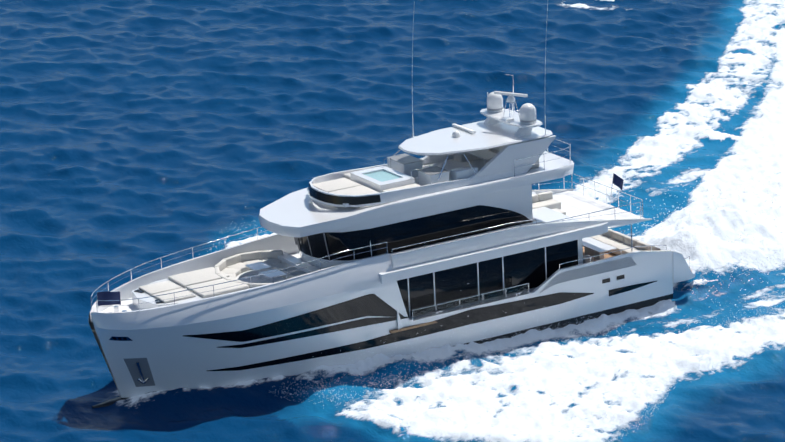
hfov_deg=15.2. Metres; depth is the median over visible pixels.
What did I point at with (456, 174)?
sofa
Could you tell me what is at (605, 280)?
port
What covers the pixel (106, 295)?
bow flag
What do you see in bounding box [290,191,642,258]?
deck
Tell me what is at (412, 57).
whips
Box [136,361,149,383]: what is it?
anchor
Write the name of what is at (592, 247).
aft table
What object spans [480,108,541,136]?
mast
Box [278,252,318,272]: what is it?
sofa
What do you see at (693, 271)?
platform
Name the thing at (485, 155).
fly table
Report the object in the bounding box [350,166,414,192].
jacuzzi
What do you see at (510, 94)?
radar array
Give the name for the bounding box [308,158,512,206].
fly coaming
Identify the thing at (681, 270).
quarters
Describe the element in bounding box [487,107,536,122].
dome bands
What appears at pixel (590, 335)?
spray droplets
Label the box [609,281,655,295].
aft window
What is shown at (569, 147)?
rails
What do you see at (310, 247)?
wheelhouse mullions
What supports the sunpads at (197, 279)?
on the trunk
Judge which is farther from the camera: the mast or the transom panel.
the transom panel
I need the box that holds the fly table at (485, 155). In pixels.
[467,150,495,165]
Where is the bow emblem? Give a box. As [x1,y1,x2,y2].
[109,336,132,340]
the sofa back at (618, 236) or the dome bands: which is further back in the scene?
the sofa back at (618, 236)
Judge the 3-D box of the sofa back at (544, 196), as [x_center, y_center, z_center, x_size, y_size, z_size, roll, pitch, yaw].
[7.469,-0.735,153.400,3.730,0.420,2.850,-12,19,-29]
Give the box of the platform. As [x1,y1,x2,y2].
[676,268,694,282]
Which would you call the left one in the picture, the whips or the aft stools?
the whips
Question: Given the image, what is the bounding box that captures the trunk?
[132,278,249,309]
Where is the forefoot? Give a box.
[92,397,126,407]
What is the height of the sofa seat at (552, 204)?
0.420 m
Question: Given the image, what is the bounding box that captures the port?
[602,278,609,283]
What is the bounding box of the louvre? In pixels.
[540,257,636,292]
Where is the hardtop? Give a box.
[398,120,552,155]
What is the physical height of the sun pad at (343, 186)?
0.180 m
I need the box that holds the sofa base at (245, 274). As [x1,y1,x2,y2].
[236,268,271,278]
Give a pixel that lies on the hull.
(169, 350)
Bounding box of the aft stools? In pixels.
[583,255,593,262]
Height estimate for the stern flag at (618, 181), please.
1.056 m
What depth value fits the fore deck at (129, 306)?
145.62 m
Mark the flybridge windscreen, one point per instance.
(327, 198)
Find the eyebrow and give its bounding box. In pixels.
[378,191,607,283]
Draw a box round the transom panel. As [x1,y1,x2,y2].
[619,232,659,250]
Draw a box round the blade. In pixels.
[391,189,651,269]
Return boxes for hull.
[88,234,672,397]
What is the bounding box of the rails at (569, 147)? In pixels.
[91,139,689,317]
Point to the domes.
(494, 101)
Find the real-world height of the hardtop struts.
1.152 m
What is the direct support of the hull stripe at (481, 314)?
attached to the hull
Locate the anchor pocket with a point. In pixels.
(131, 364)
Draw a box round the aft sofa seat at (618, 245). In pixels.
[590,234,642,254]
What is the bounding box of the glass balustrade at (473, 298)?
[414,285,528,319]
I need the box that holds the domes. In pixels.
[452,92,535,137]
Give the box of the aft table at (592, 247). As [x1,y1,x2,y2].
[582,237,616,259]
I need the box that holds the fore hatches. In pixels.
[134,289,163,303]
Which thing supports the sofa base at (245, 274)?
on the fore deck at (129, 306)
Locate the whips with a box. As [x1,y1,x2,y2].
[412,2,547,137]
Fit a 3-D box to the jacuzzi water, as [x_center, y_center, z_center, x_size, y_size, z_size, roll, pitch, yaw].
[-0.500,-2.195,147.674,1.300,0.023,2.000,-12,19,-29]
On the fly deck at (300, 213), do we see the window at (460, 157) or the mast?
the window at (460, 157)
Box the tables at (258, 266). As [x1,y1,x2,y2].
[245,262,285,282]
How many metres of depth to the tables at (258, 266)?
145.43 m
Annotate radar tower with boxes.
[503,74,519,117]
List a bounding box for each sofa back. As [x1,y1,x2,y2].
[532,191,552,202]
[603,229,650,250]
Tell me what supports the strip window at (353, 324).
attached to the hull
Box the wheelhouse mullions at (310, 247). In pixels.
[294,232,329,260]
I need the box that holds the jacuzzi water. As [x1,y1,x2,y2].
[364,171,399,181]
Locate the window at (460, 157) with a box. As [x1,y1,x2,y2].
[454,146,538,168]
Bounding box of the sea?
[0,0,784,441]
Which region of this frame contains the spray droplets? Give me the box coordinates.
[207,139,784,441]
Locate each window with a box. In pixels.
[184,294,403,341]
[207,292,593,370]
[217,317,408,347]
[454,146,538,168]
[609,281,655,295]
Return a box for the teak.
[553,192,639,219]
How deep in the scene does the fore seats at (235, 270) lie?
146.65 m
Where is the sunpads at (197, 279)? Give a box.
[139,267,248,302]
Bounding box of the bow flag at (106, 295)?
[97,291,120,305]
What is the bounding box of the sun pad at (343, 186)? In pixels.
[313,178,378,194]
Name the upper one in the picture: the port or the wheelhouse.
the wheelhouse
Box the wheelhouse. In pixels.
[295,184,532,268]
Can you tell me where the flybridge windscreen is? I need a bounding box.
[308,185,380,204]
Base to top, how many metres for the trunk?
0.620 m
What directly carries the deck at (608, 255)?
in the hull
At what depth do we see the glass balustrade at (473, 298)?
147.65 m
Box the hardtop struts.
[393,149,475,179]
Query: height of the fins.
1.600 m
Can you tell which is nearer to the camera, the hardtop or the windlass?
the windlass
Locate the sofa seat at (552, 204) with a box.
[532,199,560,220]
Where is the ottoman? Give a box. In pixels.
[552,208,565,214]
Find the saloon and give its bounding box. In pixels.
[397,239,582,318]
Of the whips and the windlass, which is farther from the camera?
the whips
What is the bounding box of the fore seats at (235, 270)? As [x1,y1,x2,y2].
[222,259,306,280]
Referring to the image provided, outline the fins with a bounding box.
[422,135,555,177]
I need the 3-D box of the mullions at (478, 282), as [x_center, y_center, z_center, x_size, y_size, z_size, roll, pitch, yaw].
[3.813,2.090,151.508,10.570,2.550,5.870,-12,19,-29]
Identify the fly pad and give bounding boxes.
[344,173,420,191]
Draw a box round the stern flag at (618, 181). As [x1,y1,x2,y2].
[613,174,623,189]
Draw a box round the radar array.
[487,91,533,124]
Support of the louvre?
attached to the hull
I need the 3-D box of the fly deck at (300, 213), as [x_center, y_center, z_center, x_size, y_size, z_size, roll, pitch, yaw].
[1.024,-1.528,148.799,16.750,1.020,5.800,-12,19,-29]
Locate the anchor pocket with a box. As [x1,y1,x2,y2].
[124,358,154,386]
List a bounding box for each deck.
[101,274,285,311]
[259,151,573,237]
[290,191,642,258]
[389,247,617,333]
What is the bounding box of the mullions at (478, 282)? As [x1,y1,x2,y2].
[407,247,546,316]
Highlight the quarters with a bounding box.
[673,251,693,282]
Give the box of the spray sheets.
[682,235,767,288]
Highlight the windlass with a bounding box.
[114,305,126,311]

